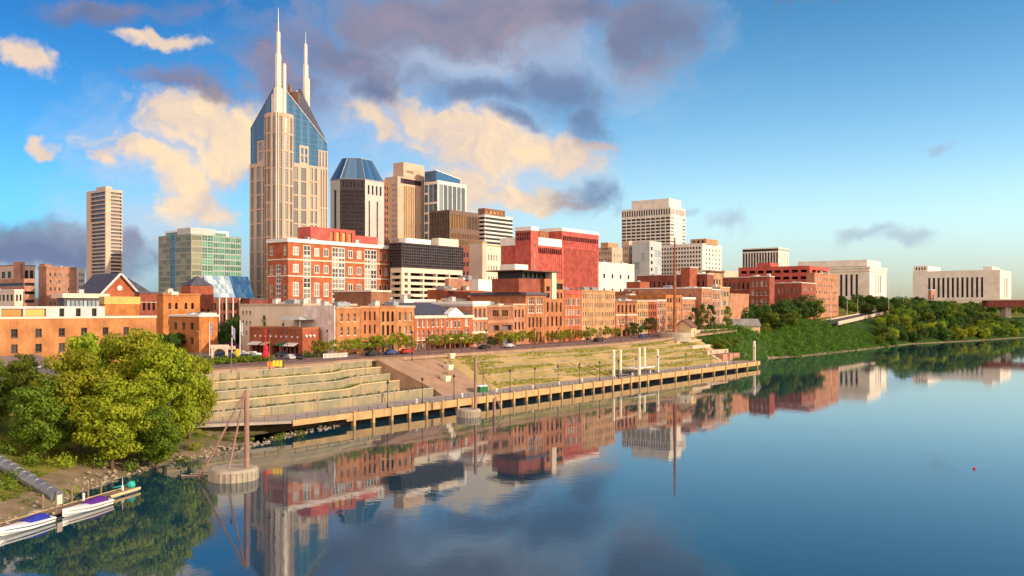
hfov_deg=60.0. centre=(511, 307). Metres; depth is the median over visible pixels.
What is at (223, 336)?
tree
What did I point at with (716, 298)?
brick house
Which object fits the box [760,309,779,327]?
tree
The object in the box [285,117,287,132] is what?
window
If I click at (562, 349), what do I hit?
stone edging
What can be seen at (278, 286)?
window
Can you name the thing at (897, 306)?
tree
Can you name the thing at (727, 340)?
tree
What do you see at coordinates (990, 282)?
government building
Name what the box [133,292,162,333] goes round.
brick house
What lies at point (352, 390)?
terrace wall
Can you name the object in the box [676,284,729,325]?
brick house
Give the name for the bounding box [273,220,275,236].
window
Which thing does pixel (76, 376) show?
tree
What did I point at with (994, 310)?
tree
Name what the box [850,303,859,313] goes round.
tree
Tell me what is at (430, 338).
street tree
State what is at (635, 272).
window
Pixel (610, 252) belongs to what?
office block
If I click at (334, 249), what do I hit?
window
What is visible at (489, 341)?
street tree
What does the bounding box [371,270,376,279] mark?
window
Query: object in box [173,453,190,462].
shrub
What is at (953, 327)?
tree
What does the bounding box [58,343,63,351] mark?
window
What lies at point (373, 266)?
window
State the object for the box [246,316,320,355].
restaurant
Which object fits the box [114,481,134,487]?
tarpaulin
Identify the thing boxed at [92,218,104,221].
window
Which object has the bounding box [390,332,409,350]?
street tree
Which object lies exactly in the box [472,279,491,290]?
warehouse
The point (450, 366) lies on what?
planter
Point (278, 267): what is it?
window
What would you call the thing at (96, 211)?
window
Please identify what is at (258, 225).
window
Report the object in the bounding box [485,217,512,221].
window
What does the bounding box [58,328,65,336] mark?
window
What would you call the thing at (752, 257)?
office block
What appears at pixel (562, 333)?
street tree
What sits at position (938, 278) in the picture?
window
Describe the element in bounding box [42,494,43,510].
mooring pile
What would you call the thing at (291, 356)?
parked car
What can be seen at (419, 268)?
parking garage
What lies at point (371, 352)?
parked car
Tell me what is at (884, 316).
tree
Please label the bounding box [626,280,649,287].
warehouse
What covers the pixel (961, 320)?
tree
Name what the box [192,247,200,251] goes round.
window
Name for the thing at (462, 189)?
window
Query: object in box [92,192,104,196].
window
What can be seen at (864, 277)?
courthouse
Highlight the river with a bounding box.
[0,338,1023,575]
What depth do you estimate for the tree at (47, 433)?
128.45 m
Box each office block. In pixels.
[0,265,35,278]
[77,269,84,288]
[430,209,478,246]
[460,246,469,275]
[468,241,486,278]
[478,208,512,245]
[486,245,500,279]
[599,242,621,262]
[599,261,633,290]
[622,241,633,263]
[662,239,721,273]
[702,270,725,286]
[722,270,737,276]
[742,247,788,267]
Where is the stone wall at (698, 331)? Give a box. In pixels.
[696,328,728,333]
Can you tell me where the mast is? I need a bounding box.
[673,238,676,331]
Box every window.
[0,283,22,285]
[11,329,17,337]
[11,344,17,352]
[35,329,41,336]
[35,344,41,352]
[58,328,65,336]
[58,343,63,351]
[81,328,87,335]
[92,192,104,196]
[92,196,104,200]
[92,201,104,204]
[92,205,104,208]
[92,209,104,213]
[92,214,104,217]
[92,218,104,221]
[102,327,107,335]
[123,327,127,334]
[159,235,240,292]
[192,235,200,240]
[192,241,200,245]
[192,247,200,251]
[192,253,200,257]
[192,259,200,263]
[192,265,200,269]
[192,271,200,275]
[202,235,207,240]
[202,241,207,246]
[202,247,207,252]
[202,253,207,258]
[202,259,207,264]
[202,265,207,270]
[208,265,212,270]
[219,237,224,241]
[219,243,224,247]
[219,248,224,253]
[219,254,224,259]
[219,260,224,264]
[219,266,224,270]
[252,116,325,297]
[257,167,260,179]
[257,181,260,193]
[257,195,260,208]
[257,210,260,222]
[257,224,260,236]
[257,239,260,251]
[257,253,260,265]
[257,267,260,279]
[257,282,260,294]
[270,246,386,296]
[270,285,272,296]
[273,168,275,184]
[273,185,275,201]
[273,203,275,218]
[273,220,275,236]
[276,264,280,273]
[276,274,280,283]
[276,284,280,292]
[279,116,281,132]
[279,133,281,149]
[279,151,281,166]
[279,168,281,184]
[279,185,281,201]
[279,203,281,218]
[279,220,281,236]
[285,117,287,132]
[285,134,287,149]
[285,152,287,166]
[285,169,287,184]
[285,186,287,201]
[285,204,287,218]
[285,221,287,235]
[293,246,298,254]
[293,264,298,272]
[293,282,298,295]
[294,167,297,179]
[294,181,297,194]
[294,196,297,208]
[294,210,297,222]
[294,224,297,236]
[301,168,305,180]
[301,182,305,195]
[301,196,305,209]
[301,211,305,223]
[303,245,310,255]
[303,256,310,266]
[303,267,310,275]
[303,277,310,287]
[303,288,310,298]
[314,248,318,256]
[314,265,318,273]
[314,283,318,296]
[324,249,328,256]
[324,265,328,273]
[324,283,328,296]
[332,247,337,257]
[332,257,337,267]
[332,268,337,276]
[332,278,337,288]
[335,190,335,228]
[339,248,344,257]
[339,258,344,267]
[339,268,344,278]
[339,279,344,288]
[340,190,364,234]
[348,250,352,258]
[348,267,352,274]
[348,284,352,289]
[357,251,360,258]
[357,267,360,274]
[363,341,375,350]
[365,249,369,258]
[365,259,369,268]
[365,269,369,277]
[365,279,369,288]
[371,250,376,259]
[371,260,376,269]
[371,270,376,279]
[371,280,376,289]
[401,178,420,185]
[404,186,404,237]
[409,187,409,237]
[411,187,411,237]
[413,187,413,237]
[415,188,415,238]
[429,184,432,201]
[429,204,432,221]
[430,212,476,245]
[433,184,436,201]
[439,184,442,209]
[444,185,446,209]
[448,186,451,209]
[453,186,455,209]
[457,187,459,210]
[461,188,464,211]
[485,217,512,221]
[485,221,512,225]
[485,225,512,229]
[485,229,512,233]
[485,233,512,237]
[485,237,499,240]
[485,241,499,244]
[503,325,508,329]
[556,284,561,289]
[634,244,638,251]
[634,253,638,260]
[634,262,638,269]
[634,271,638,278]
[641,244,644,251]
[641,253,644,260]
[641,262,644,269]
[645,244,648,251]
[645,253,648,260]
[645,262,648,269]
[743,248,777,251]
[840,275,841,294]
[845,275,847,295]
[850,274,852,295]
[856,274,857,295]
[938,278,939,297]
[942,278,943,297]
[947,278,948,296]
[952,278,953,296]
[957,277,958,296]
[961,277,963,296]
[966,277,967,296]
[971,277,972,296]
[976,277,977,296]
[981,277,982,296]
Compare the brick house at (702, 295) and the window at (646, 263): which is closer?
the brick house at (702, 295)
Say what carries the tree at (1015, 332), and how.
on the ground at (58, 477)
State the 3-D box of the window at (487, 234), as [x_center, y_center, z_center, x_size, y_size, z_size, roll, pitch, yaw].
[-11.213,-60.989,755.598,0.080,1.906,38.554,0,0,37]
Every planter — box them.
[440,372,450,381]
[443,360,453,369]
[445,349,455,358]
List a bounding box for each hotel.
[266,226,389,303]
[500,226,598,289]
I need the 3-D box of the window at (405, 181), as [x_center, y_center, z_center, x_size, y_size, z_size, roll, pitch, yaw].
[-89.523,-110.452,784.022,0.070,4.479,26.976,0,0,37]
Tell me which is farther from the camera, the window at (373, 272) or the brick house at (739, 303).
the brick house at (739, 303)
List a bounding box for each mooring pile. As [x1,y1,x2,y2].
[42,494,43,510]
[71,487,72,501]
[87,482,88,497]
[100,479,101,493]
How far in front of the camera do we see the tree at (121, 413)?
130.35 m
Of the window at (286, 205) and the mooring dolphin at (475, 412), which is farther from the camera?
the window at (286, 205)
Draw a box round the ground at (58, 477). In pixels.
[0,298,1023,522]
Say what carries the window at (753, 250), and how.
in the office block at (752, 257)
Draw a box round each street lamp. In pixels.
[196,331,200,357]
[230,334,232,372]
[268,329,270,369]
[282,323,283,367]
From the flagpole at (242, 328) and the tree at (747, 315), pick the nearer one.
the flagpole at (242, 328)
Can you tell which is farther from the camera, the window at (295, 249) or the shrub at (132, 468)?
the window at (295, 249)
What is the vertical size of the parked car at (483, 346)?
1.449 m
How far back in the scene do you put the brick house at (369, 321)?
259.45 m
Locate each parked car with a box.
[215,352,224,356]
[220,353,235,357]
[249,352,261,359]
[275,351,286,356]
[284,354,295,359]
[295,354,302,359]
[365,350,380,355]
[383,349,398,354]
[399,349,413,353]
[478,344,490,348]
[503,343,514,347]
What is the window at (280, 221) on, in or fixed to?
in the skyscraper
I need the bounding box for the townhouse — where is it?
[0,289,23,305]
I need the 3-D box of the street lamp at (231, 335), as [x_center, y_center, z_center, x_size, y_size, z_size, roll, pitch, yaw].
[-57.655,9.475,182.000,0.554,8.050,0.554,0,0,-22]
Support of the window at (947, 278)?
in the government building at (990, 282)
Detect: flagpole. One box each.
[209,321,212,355]
[232,327,234,339]
[240,322,243,337]
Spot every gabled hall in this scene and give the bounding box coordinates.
[76,273,138,296]
[181,276,213,312]
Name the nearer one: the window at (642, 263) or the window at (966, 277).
the window at (642, 263)
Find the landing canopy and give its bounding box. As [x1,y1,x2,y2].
[622,365,655,374]
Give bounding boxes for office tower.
[158,227,241,292]
[383,180,389,245]
[385,162,424,242]
[424,170,465,239]
[622,198,685,244]
[632,241,661,281]
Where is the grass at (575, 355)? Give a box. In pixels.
[455,340,715,387]
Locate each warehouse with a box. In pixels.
[0,306,156,369]
[54,289,109,305]
[99,296,139,315]
[390,294,435,302]
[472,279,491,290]
[615,289,637,298]
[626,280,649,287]
[636,271,713,287]
[722,277,749,304]
[749,273,774,312]
[774,281,815,319]
[806,271,838,317]
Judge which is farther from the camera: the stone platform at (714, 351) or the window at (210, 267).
the window at (210, 267)
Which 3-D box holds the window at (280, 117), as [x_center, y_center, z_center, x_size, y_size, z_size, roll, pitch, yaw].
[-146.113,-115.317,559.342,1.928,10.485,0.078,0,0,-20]
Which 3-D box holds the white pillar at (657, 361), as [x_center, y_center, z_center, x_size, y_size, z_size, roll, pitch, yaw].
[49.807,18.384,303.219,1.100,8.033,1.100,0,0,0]
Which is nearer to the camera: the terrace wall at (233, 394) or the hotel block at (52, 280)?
the terrace wall at (233, 394)
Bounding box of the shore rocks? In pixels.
[0,339,898,525]
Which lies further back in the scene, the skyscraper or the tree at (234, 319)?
the skyscraper
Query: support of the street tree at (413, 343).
on the pavement at (517, 345)
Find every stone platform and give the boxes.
[674,339,701,342]
[688,344,712,348]
[701,349,727,354]
[710,352,739,360]
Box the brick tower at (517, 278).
[486,264,563,342]
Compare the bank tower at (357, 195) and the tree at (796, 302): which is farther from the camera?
the bank tower at (357, 195)
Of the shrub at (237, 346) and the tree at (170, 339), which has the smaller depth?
the tree at (170, 339)
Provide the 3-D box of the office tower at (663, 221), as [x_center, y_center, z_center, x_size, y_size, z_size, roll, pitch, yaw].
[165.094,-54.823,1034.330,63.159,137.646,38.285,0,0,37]
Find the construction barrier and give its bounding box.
[267,360,281,366]
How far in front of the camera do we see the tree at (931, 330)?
628.82 m
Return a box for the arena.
[202,275,253,331]
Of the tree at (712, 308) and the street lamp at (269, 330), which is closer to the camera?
the street lamp at (269, 330)
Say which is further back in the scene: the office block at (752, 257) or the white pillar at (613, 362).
the office block at (752, 257)
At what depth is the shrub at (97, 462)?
131.16 m
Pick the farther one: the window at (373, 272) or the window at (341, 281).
the window at (373, 272)
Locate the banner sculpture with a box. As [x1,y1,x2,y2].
[262,329,268,362]
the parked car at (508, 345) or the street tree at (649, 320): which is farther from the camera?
the street tree at (649, 320)
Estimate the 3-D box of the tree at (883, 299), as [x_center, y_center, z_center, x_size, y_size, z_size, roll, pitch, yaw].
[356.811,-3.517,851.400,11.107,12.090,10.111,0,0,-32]
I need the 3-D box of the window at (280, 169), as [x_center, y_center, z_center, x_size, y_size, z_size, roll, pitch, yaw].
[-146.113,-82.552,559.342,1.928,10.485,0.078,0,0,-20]
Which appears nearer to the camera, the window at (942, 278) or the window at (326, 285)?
the window at (326, 285)
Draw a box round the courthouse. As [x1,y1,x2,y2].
[798,260,886,299]
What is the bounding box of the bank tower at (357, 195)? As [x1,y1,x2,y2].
[330,158,383,244]
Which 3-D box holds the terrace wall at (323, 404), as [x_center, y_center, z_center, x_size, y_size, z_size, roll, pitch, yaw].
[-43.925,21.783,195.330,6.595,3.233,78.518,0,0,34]
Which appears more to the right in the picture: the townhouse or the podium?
the podium
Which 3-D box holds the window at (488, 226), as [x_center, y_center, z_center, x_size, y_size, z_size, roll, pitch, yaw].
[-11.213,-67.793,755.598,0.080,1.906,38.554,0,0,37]
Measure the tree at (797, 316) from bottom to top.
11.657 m
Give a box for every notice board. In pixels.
[55,494,62,509]
[228,346,235,356]
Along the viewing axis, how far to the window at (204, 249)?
527.56 m
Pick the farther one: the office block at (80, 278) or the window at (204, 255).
the office block at (80, 278)
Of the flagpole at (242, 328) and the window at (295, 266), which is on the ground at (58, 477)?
the flagpole at (242, 328)
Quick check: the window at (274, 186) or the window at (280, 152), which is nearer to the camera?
the window at (274, 186)
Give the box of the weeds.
[0,425,310,501]
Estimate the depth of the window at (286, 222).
561.59 m
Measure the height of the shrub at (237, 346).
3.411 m
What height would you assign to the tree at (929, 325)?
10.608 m
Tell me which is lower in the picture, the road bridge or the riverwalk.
the riverwalk
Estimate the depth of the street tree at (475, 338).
285.80 m
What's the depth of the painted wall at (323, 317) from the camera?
251.65 m
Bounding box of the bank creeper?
[699,317,897,360]
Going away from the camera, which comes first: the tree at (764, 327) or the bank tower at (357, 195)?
the tree at (764, 327)
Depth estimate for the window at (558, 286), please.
339.29 m
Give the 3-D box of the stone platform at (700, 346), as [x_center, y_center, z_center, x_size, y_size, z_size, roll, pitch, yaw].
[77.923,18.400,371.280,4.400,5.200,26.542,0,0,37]
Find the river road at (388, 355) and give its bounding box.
[212,330,723,367]
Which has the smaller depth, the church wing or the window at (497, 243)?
the church wing
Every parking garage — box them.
[0,278,34,305]
[389,238,463,298]
[738,263,828,282]
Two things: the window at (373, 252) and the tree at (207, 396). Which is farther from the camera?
the window at (373, 252)
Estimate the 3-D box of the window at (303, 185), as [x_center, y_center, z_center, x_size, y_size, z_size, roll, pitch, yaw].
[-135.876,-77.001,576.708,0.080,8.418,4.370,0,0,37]
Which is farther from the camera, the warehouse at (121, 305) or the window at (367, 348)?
the warehouse at (121, 305)
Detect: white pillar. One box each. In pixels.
[612,350,614,376]
[619,350,621,375]
[638,348,640,375]
[643,347,645,369]
[656,349,658,372]
[753,341,755,361]
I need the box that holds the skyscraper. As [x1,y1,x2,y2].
[250,9,327,297]
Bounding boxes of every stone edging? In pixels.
[471,340,664,356]
[477,344,676,361]
[482,348,689,368]
[488,353,701,375]
[495,357,713,381]
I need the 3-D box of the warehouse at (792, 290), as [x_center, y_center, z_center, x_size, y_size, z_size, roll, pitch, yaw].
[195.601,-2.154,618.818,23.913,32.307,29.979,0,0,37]
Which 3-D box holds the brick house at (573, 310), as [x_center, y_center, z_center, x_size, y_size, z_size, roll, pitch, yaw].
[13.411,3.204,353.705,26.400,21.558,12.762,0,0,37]
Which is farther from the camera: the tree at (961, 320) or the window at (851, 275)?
the window at (851, 275)
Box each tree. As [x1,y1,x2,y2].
[0,353,45,401]
[0,359,18,421]
[6,376,81,459]
[28,346,120,455]
[59,332,127,394]
[66,375,158,469]
[96,327,171,410]
[128,342,205,435]
[130,403,184,467]
[159,333,175,345]
[160,351,218,438]
[163,333,179,348]
[175,332,186,348]
[218,322,238,344]
[220,317,239,332]
[229,320,239,345]
[308,339,327,359]
[327,339,341,357]
[342,338,357,355]
[352,337,370,354]
[365,335,382,349]
[376,334,395,350]
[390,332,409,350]
[401,335,416,346]
[425,334,440,345]
[434,334,449,349]
[444,333,459,346]
[454,332,468,343]
[464,334,480,343]
[473,332,488,344]
[487,336,496,344]
[494,331,508,346]
[504,332,517,341]
[515,330,529,345]
[527,330,539,344]
[545,331,557,339]
[557,331,566,340]
[563,328,576,342]
[575,330,585,338]
[587,327,596,340]
[599,325,612,339]
[611,327,621,334]
[624,322,636,336]
[635,323,643,335]
[641,317,656,334]
[688,307,700,327]
[696,303,708,329]
[703,304,716,328]
[711,337,727,348]
[721,337,732,347]
[722,306,732,327]
[728,336,741,347]
[741,307,754,318]
[749,303,763,321]
[752,302,770,322]
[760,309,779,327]
[760,323,770,331]
[770,300,792,319]
[770,314,787,328]
[779,298,801,316]
[783,310,801,325]
[790,298,809,318]
[799,294,820,318]
[806,295,826,317]
[838,296,847,306]
[838,301,843,307]
[843,299,856,312]
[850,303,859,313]
[851,293,860,299]
[859,303,870,313]
[861,303,875,313]
[864,295,875,304]
[873,324,883,334]
[873,334,884,345]
[875,301,889,311]
[875,317,885,323]
[877,297,890,303]
[878,304,888,312]
[880,312,892,320]
[880,326,892,334]
[883,331,895,341]
[885,333,897,344]
[886,315,899,327]
[888,322,900,329]
[890,304,912,316]
[890,328,899,337]
[892,301,913,309]
[896,326,906,339]
[898,315,910,325]
[899,320,909,328]
[899,333,907,341]
[903,324,912,331]
[904,303,922,316]
[908,307,918,320]
[908,329,922,342]
[912,322,922,331]
[916,302,928,309]
[917,328,928,340]
[919,305,934,319]
[921,309,934,322]
[922,322,935,334]
[925,303,946,320]
[927,326,937,338]
[931,302,947,316]
[935,323,944,334]
[936,318,947,327]
[938,328,952,340]
[939,328,954,341]
[941,305,955,319]
[945,316,956,323]
[946,302,957,316]
[951,324,962,331]
[952,301,963,315]
[952,333,958,340]
[955,317,965,323]
[955,328,967,340]
[956,309,966,316]
[957,322,968,327]
[958,304,975,314]
[965,301,981,310]
[966,319,975,325]
[966,326,976,337]
[970,314,980,324]
[977,302,987,311]
[978,328,990,338]
[980,321,992,328]
[985,326,993,338]
[986,318,997,323]
[987,307,997,314]
[997,326,1009,336]
[998,321,1006,328]
[1005,323,1012,334]
[1011,307,1017,313]
[1011,328,1019,336]
[1013,321,1022,327]
[1015,325,1023,333]
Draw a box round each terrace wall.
[196,373,390,400]
[198,360,371,381]
[198,387,433,420]
[203,380,399,412]
[209,366,380,390]
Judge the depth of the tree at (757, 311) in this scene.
495.48 m
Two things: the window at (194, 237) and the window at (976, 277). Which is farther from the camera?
the window at (976, 277)
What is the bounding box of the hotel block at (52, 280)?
[38,264,76,305]
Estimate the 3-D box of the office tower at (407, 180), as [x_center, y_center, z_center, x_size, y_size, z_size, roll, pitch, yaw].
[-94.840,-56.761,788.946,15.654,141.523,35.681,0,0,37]
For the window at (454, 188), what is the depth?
798.76 m
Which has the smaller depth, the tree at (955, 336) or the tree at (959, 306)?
the tree at (955, 336)
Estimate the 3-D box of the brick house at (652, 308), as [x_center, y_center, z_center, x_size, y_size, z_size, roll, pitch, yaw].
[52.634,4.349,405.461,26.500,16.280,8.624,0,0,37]
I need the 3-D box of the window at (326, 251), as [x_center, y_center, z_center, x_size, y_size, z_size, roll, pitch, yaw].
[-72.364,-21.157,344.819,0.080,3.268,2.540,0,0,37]
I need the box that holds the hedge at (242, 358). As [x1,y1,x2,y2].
[207,353,274,364]
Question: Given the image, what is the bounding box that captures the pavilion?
[928,289,934,299]
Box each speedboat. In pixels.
[0,513,56,535]
[63,496,113,516]
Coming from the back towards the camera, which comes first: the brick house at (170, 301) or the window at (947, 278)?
the window at (947, 278)
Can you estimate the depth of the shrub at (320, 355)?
236.74 m
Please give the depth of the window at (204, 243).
527.56 m
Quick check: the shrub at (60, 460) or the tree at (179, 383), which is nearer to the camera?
the shrub at (60, 460)
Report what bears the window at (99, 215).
in the apartment tower at (103, 229)
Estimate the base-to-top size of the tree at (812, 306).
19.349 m
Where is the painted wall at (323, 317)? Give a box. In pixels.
[303,306,334,354]
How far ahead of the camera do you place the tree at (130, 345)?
148.10 m
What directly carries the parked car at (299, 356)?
on the river road at (388, 355)
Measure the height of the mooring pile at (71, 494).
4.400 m
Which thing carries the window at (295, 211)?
in the skyscraper
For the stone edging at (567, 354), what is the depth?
291.85 m
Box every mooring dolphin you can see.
[198,390,258,483]
[456,359,500,417]
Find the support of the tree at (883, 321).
on the ground at (58, 477)
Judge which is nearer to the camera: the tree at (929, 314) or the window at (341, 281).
the window at (341, 281)
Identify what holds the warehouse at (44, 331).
on the ground at (58, 477)
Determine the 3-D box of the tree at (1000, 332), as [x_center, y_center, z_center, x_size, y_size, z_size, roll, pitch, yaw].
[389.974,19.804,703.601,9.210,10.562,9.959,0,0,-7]
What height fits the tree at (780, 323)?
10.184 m
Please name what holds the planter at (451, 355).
on the pavement at (241, 368)
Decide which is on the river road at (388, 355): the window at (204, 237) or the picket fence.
the picket fence
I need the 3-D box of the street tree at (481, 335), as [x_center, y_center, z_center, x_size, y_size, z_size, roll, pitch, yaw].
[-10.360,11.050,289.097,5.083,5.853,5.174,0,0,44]
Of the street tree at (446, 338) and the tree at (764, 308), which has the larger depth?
the tree at (764, 308)
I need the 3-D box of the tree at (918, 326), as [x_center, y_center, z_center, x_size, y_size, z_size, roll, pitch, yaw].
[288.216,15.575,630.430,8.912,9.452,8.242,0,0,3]
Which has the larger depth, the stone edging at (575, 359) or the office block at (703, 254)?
the office block at (703, 254)
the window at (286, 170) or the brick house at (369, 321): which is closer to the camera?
the brick house at (369, 321)
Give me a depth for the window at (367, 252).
362.32 m
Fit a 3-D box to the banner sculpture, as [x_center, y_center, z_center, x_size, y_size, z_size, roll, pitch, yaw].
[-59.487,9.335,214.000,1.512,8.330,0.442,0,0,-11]
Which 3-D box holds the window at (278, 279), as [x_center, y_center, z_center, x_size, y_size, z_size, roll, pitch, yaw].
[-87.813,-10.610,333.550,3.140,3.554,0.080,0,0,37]
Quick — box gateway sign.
[210,345,228,357]
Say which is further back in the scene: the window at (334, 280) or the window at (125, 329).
the window at (334, 280)
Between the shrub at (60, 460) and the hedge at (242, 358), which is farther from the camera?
the hedge at (242, 358)
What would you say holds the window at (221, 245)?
in the office tower at (185, 255)
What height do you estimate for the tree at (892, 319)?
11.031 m
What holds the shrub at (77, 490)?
on the ground at (58, 477)
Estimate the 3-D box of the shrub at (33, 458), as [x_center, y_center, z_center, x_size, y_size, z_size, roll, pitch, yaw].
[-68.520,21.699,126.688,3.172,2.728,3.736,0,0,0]
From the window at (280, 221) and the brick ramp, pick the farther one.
the window at (280, 221)
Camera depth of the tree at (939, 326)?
642.06 m
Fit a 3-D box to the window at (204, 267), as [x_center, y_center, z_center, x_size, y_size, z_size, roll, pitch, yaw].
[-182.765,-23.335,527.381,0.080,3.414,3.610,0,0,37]
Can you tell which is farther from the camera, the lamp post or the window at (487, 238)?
the window at (487, 238)
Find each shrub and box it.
[0,434,26,454]
[0,477,19,491]
[3,467,23,479]
[19,450,46,467]
[45,451,76,468]
[62,485,79,494]
[81,453,107,469]
[120,458,138,472]
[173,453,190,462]
[188,439,204,450]
[222,342,241,352]
[236,432,254,442]
[270,432,286,441]
[292,429,305,436]
[301,350,312,357]
[311,349,326,356]
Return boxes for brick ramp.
[376,358,478,395]
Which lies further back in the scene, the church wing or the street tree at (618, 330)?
the church wing
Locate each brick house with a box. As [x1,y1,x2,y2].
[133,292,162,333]
[156,288,200,335]
[168,312,218,352]
[320,301,360,353]
[331,301,380,352]
[333,290,390,305]
[368,301,414,350]
[371,300,396,351]
[381,303,473,349]
[413,296,489,346]
[427,286,484,299]
[436,298,470,300]
[445,275,471,289]
[467,292,547,343]
[487,301,513,345]
[503,304,525,344]
[564,287,615,339]
[564,290,581,341]
[615,299,637,336]
[616,293,681,331]
[616,299,648,334]
[618,297,665,332]
[622,299,656,332]
[623,285,711,328]
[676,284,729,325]
[682,297,695,321]
[711,289,720,326]
[730,293,748,318]
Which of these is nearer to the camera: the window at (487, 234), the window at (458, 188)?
the window at (487, 234)
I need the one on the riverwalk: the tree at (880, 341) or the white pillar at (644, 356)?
the white pillar at (644, 356)
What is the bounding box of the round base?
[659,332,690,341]
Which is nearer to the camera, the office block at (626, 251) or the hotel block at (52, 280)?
the hotel block at (52, 280)
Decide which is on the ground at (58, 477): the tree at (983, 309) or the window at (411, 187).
the tree at (983, 309)
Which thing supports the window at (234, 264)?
in the office tower at (185, 255)
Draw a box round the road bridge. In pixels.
[926,298,1023,317]
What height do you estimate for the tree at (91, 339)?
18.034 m
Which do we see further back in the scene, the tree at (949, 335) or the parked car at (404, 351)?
the tree at (949, 335)
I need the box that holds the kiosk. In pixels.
[477,385,487,392]
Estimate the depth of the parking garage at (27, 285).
564.13 m
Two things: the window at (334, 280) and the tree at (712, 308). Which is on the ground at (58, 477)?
the tree at (712, 308)
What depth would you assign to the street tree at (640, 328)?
370.45 m
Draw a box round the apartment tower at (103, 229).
[86,186,121,281]
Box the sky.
[0,0,1023,299]
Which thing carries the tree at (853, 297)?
on the ground at (58, 477)
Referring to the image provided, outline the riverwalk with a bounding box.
[195,359,759,427]
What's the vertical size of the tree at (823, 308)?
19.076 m
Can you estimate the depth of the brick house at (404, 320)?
271.81 m
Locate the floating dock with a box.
[0,486,140,526]
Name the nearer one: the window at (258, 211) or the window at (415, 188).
the window at (258, 211)
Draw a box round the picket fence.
[323,352,347,357]
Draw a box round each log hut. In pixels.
[677,319,697,336]
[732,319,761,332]
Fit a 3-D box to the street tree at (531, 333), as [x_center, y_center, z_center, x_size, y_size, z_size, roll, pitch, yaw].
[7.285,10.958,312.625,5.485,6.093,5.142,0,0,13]
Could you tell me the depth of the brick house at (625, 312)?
378.43 m
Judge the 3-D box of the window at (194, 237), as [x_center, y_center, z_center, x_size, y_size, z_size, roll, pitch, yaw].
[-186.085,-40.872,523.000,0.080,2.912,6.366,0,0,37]
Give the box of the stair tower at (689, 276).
[680,267,697,286]
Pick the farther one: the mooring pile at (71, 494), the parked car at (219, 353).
the parked car at (219, 353)
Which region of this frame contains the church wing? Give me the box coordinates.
[127,278,149,291]
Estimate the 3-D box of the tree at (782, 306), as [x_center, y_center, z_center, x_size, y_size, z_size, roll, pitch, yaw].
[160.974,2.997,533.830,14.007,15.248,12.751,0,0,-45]
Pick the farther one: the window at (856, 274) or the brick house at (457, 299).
the window at (856, 274)
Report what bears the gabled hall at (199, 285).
on the ground at (58, 477)
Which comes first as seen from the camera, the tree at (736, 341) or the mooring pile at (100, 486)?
the mooring pile at (100, 486)
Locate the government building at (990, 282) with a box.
[913,266,1010,302]
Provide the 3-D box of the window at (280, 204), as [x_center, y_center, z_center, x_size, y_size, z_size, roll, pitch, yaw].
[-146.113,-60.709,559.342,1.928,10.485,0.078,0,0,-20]
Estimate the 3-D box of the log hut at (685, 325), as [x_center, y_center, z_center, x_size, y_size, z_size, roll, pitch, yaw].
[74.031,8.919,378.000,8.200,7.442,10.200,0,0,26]
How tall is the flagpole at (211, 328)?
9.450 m
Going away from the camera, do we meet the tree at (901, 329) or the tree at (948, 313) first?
the tree at (901, 329)
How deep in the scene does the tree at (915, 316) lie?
654.74 m
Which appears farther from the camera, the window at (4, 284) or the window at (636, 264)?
the window at (636, 264)
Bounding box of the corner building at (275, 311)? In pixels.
[239,298,356,350]
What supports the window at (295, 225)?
in the skyscraper
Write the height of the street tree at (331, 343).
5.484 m
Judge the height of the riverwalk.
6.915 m
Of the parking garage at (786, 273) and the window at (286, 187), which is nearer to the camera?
the window at (286, 187)
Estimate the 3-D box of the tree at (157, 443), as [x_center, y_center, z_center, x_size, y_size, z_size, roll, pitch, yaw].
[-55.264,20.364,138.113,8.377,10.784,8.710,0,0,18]
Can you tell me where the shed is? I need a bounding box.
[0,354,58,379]
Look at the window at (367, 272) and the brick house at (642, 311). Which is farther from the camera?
the brick house at (642, 311)
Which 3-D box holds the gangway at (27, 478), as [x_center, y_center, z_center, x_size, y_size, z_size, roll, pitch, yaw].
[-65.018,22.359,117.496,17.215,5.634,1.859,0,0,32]
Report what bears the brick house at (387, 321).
on the ground at (58, 477)
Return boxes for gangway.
[0,454,64,500]
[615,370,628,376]
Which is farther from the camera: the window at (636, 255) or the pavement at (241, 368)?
the window at (636, 255)
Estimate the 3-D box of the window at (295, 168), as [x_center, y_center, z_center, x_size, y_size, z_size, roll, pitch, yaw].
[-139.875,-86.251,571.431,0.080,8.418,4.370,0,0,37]
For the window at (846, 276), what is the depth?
965.14 m
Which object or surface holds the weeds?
on the ground at (58, 477)
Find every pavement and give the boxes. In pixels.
[210,330,736,372]
[229,329,698,363]
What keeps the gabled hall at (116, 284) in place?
on the ground at (58, 477)
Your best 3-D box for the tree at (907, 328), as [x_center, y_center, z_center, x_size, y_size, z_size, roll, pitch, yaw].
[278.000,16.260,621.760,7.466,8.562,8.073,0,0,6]
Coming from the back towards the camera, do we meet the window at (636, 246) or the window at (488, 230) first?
the window at (636, 246)
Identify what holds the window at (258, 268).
in the skyscraper
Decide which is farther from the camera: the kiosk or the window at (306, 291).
the window at (306, 291)
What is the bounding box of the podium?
[240,298,267,303]
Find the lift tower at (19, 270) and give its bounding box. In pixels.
[14,262,24,278]
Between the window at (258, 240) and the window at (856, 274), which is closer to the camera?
the window at (258, 240)
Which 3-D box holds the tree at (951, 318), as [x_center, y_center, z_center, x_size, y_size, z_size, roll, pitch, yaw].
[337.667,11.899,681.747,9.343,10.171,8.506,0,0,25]
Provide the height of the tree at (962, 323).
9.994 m
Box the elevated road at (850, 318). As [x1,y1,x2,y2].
[822,310,890,325]

